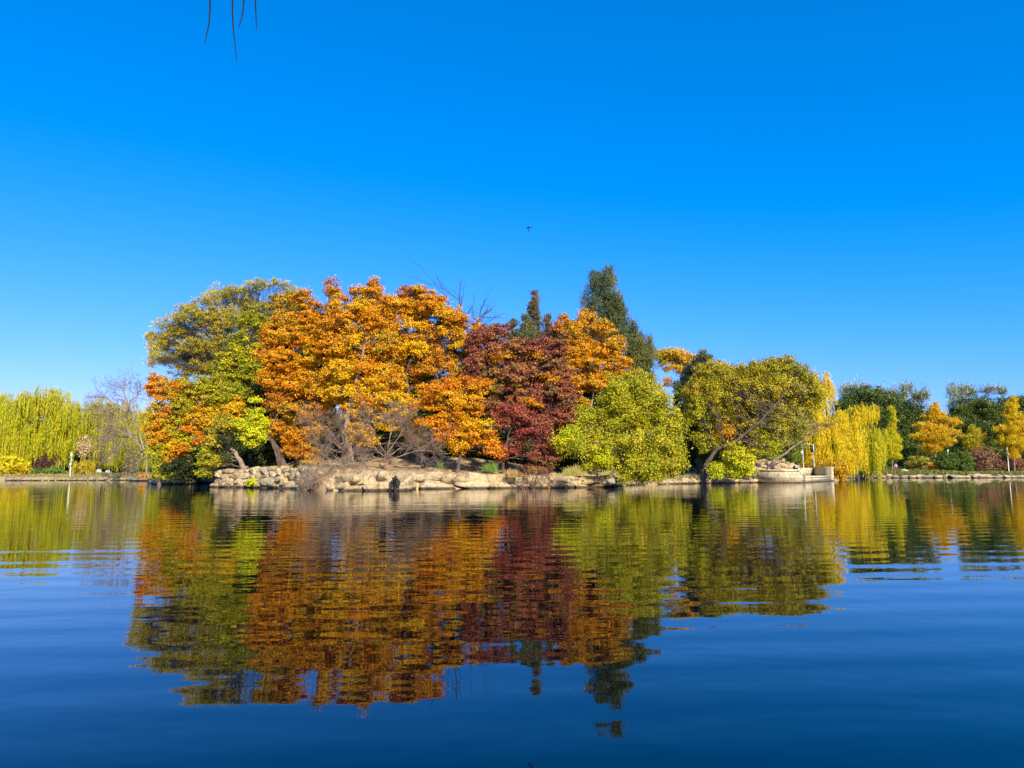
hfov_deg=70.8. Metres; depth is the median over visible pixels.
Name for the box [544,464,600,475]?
grass tuft
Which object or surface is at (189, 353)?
umbrella willow
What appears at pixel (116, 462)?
weeping willow
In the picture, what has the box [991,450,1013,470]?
shrub
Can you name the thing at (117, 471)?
distant tree
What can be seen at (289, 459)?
understorey shrub
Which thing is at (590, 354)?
maple
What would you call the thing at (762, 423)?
understorey shrub
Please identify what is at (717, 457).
understorey shrub
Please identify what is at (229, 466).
understorey shrub
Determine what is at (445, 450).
understorey shrub
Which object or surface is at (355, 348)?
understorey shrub
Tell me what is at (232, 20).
overhanging willow
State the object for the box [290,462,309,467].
weed clump
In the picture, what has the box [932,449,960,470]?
shrub
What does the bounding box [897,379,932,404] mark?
poplar
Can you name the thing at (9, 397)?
weeping willow
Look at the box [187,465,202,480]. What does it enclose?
understorey shrub
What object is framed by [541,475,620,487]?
stacked stone wall
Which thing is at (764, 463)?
rockery
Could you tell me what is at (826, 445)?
weeping willow
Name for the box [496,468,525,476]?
grass tuft
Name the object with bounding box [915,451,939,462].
shrub
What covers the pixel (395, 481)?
dead stump
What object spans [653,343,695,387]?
flat topped tree
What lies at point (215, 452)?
maple
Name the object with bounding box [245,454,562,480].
fallen leaves
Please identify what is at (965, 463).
shrub
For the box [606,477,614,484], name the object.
boulder
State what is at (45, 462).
shrub
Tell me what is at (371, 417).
understorey shrub
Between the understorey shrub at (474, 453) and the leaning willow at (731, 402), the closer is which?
the understorey shrub at (474, 453)
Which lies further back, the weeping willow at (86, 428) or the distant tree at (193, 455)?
the distant tree at (193, 455)
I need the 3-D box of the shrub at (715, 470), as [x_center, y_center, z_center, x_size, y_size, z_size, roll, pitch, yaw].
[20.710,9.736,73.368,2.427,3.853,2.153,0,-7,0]
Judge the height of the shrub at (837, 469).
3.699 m
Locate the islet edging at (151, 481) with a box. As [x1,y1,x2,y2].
[147,478,195,483]
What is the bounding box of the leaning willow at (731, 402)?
[675,353,831,482]
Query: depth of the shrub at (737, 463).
73.90 m
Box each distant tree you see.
[73,415,154,471]
[135,411,201,471]
[189,429,253,460]
[322,413,376,440]
[458,423,518,437]
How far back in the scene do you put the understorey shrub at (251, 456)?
64.69 m
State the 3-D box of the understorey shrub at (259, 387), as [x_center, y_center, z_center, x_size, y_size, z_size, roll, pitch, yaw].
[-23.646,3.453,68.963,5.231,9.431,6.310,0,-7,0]
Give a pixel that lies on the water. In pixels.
(862, 622)
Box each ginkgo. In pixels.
[881,405,904,469]
[906,401,963,469]
[958,424,990,452]
[990,395,1023,473]
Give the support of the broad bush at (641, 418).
on the island ground at (405, 462)
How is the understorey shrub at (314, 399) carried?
on the island ground at (405, 462)
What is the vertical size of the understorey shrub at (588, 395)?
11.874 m
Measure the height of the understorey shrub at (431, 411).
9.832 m
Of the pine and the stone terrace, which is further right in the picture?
the stone terrace
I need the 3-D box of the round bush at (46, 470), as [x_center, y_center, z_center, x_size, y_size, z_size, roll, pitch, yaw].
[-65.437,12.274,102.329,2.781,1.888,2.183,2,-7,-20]
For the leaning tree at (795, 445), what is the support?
on the island ground at (405, 462)
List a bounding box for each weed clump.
[244,478,257,486]
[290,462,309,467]
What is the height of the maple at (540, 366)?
12.780 m
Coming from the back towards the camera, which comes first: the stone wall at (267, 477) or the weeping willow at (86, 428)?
the weeping willow at (86, 428)
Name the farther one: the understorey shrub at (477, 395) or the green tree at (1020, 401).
the green tree at (1020, 401)
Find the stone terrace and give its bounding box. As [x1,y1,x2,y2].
[756,466,833,482]
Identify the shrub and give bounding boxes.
[0,455,32,475]
[32,453,55,471]
[74,434,94,460]
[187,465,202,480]
[191,445,223,482]
[216,442,246,469]
[231,438,272,468]
[240,378,287,440]
[256,437,290,466]
[273,440,314,463]
[289,375,342,426]
[293,403,357,467]
[307,430,344,459]
[323,417,363,456]
[339,330,368,383]
[339,393,455,471]
[351,421,395,454]
[365,394,401,433]
[376,430,419,455]
[400,412,444,455]
[414,368,458,432]
[428,428,454,456]
[447,415,490,456]
[456,350,494,424]
[479,428,508,461]
[494,365,529,431]
[507,428,529,464]
[539,425,566,471]
[556,422,589,471]
[572,376,605,470]
[600,370,627,473]
[667,434,702,471]
[700,428,736,469]
[706,461,725,483]
[717,441,761,482]
[736,416,775,465]
[760,423,812,466]
[801,456,829,467]
[819,458,849,479]
[883,455,898,466]
[904,455,931,468]
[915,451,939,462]
[923,463,936,468]
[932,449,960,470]
[953,451,976,471]
[967,446,1000,470]
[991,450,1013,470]
[1007,458,1023,469]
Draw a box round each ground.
[0,468,1021,480]
[200,455,838,490]
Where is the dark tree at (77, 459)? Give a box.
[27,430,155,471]
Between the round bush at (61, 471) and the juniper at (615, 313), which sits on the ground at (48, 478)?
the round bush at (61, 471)
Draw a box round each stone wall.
[210,466,323,489]
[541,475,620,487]
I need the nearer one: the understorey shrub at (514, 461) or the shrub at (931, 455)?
the understorey shrub at (514, 461)
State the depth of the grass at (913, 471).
140.07 m
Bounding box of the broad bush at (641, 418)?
[546,365,693,487]
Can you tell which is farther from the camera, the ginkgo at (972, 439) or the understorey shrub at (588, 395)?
the ginkgo at (972, 439)
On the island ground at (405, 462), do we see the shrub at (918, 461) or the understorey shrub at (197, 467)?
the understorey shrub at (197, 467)
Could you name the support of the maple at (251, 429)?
on the island ground at (405, 462)
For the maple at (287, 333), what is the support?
on the island ground at (405, 462)
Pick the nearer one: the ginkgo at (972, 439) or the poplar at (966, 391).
the ginkgo at (972, 439)
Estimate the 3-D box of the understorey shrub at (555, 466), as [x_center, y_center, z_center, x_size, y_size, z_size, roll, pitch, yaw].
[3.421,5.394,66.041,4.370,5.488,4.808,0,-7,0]
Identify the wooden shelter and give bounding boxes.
[129,473,154,480]
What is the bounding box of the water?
[0,478,1023,767]
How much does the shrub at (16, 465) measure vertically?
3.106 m
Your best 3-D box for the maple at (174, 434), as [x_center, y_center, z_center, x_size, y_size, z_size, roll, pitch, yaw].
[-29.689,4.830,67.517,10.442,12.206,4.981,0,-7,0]
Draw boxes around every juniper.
[578,263,631,472]
[621,315,661,383]
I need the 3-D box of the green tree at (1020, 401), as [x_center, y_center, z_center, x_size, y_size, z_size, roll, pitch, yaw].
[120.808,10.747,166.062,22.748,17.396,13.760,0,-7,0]
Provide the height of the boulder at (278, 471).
0.576 m
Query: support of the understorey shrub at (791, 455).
on the island ground at (405, 462)
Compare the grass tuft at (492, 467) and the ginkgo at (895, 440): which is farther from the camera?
the ginkgo at (895, 440)
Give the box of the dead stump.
[387,475,399,490]
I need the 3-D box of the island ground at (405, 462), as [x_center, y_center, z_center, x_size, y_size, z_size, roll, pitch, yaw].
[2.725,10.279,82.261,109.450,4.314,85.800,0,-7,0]
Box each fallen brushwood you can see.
[287,448,381,490]
[516,467,557,488]
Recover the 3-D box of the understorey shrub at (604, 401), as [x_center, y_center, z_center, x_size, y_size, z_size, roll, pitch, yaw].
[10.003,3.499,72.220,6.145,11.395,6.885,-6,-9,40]
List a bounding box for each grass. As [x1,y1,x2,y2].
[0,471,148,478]
[663,472,756,478]
[859,466,1023,476]
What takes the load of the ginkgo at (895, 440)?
on the ground at (48, 478)
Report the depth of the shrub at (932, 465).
144.78 m
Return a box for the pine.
[673,349,714,475]
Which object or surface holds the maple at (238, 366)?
on the island ground at (405, 462)
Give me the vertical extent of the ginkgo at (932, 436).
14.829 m
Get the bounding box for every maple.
[136,371,248,484]
[192,411,249,478]
[207,310,274,418]
[226,395,280,467]
[248,286,336,464]
[307,274,430,464]
[373,283,488,460]
[409,374,510,472]
[459,320,586,468]
[486,402,562,473]
[554,306,637,472]
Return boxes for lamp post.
[69,452,72,476]
[810,444,814,466]
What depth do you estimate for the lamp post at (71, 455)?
100.37 m
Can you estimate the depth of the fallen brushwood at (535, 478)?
52.56 m
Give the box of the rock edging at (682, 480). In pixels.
[625,477,757,484]
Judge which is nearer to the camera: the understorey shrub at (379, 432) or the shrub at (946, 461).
the understorey shrub at (379, 432)
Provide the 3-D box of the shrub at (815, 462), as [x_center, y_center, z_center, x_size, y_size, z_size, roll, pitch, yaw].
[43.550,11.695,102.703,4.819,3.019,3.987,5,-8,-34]
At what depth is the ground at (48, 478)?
100.10 m
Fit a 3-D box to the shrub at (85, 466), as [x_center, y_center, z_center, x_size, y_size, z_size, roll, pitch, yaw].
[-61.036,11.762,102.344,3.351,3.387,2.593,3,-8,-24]
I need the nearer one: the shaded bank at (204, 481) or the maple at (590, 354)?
the maple at (590, 354)
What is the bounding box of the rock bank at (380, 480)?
[321,471,412,490]
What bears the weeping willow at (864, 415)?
on the ground at (48, 478)
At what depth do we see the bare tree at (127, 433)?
97.60 m
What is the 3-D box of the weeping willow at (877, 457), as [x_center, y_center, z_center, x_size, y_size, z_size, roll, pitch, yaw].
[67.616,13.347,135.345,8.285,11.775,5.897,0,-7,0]
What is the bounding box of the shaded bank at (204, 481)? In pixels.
[196,479,213,483]
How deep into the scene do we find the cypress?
79.95 m
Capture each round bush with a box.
[29,466,42,474]
[41,465,59,474]
[54,468,68,475]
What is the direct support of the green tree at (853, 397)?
on the ground at (48, 478)
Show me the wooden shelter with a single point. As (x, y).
(142, 476)
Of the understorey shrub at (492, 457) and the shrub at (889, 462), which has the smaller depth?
the understorey shrub at (492, 457)
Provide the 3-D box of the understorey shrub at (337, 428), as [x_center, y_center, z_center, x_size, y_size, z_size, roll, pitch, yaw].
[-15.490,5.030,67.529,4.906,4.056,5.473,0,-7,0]
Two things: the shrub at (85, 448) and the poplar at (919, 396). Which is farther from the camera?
the poplar at (919, 396)
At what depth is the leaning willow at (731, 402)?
76.73 m
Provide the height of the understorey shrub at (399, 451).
3.237 m
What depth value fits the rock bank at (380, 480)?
46.68 m
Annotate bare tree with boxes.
[77,366,151,477]
[403,256,505,363]
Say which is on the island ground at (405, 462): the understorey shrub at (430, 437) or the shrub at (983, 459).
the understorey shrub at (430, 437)
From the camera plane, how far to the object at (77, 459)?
128.03 m
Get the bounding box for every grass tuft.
[478,461,500,470]
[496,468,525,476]
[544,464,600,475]
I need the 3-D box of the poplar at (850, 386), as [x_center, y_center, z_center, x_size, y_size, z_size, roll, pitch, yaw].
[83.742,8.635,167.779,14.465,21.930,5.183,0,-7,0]
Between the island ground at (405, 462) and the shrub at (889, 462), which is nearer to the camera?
the island ground at (405, 462)
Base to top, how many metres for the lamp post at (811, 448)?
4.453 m
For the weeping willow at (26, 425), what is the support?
on the ground at (48, 478)
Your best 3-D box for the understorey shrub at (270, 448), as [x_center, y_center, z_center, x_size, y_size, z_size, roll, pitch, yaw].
[-21.547,5.880,66.152,4.133,3.612,4.370,0,-7,0]
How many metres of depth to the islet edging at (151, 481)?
70.99 m
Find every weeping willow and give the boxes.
[0,384,82,470]
[0,392,16,460]
[64,395,153,472]
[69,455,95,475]
[94,418,157,472]
[794,368,862,479]
[834,401,879,479]
[859,425,891,477]
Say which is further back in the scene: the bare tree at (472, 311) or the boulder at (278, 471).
the bare tree at (472, 311)
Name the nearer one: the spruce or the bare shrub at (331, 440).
the bare shrub at (331, 440)
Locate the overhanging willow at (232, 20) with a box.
[205,0,256,60]
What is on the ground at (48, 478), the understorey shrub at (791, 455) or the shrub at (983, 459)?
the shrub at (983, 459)
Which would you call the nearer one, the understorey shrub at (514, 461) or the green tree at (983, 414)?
the understorey shrub at (514, 461)
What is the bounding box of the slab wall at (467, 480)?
[392,471,563,488]
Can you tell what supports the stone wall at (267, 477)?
on the island ground at (405, 462)
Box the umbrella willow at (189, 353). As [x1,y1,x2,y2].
[140,276,319,380]
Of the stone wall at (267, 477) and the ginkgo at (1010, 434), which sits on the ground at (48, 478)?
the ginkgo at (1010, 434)
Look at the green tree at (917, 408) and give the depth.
160.35 m
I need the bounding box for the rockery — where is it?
[750,456,799,470]
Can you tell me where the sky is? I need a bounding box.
[0,0,1023,470]
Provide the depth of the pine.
83.91 m
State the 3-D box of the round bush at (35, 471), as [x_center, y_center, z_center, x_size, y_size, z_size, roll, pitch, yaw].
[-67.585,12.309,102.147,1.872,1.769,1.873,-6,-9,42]
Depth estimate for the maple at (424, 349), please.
62.78 m
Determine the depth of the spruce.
68.94 m
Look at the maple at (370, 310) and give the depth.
60.55 m
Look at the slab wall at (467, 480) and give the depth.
52.21 m
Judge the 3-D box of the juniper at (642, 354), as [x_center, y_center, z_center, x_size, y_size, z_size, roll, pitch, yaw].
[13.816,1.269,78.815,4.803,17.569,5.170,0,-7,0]
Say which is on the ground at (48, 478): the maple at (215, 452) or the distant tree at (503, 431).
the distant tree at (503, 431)
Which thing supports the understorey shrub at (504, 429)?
on the island ground at (405, 462)
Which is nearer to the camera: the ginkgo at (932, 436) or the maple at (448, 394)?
the maple at (448, 394)
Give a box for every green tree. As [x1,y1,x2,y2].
[827,383,923,467]
[897,399,957,466]
[937,394,1010,467]
[993,393,1023,460]
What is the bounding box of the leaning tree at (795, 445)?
[766,419,836,468]
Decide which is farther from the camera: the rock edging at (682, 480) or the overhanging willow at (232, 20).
the rock edging at (682, 480)
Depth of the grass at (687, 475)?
78.69 m
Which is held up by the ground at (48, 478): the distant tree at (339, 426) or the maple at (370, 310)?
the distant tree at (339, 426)
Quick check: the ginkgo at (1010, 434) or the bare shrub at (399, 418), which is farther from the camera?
the ginkgo at (1010, 434)
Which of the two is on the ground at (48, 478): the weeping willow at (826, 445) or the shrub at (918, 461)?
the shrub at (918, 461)
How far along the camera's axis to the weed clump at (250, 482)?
54.97 m
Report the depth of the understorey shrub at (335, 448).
65.44 m
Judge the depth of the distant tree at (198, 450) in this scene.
189.58 m
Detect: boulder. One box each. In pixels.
[276,468,281,474]
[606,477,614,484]
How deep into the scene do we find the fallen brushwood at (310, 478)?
47.78 m
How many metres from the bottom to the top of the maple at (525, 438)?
5.813 m
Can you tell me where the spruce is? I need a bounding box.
[501,289,553,366]
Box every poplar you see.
[838,375,899,398]
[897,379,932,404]
[945,380,1008,405]
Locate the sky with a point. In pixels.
(837, 186)
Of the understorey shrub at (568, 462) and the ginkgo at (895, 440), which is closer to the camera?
the understorey shrub at (568, 462)
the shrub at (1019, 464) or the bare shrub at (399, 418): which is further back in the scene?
the shrub at (1019, 464)
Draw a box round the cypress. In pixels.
[669,380,690,477]

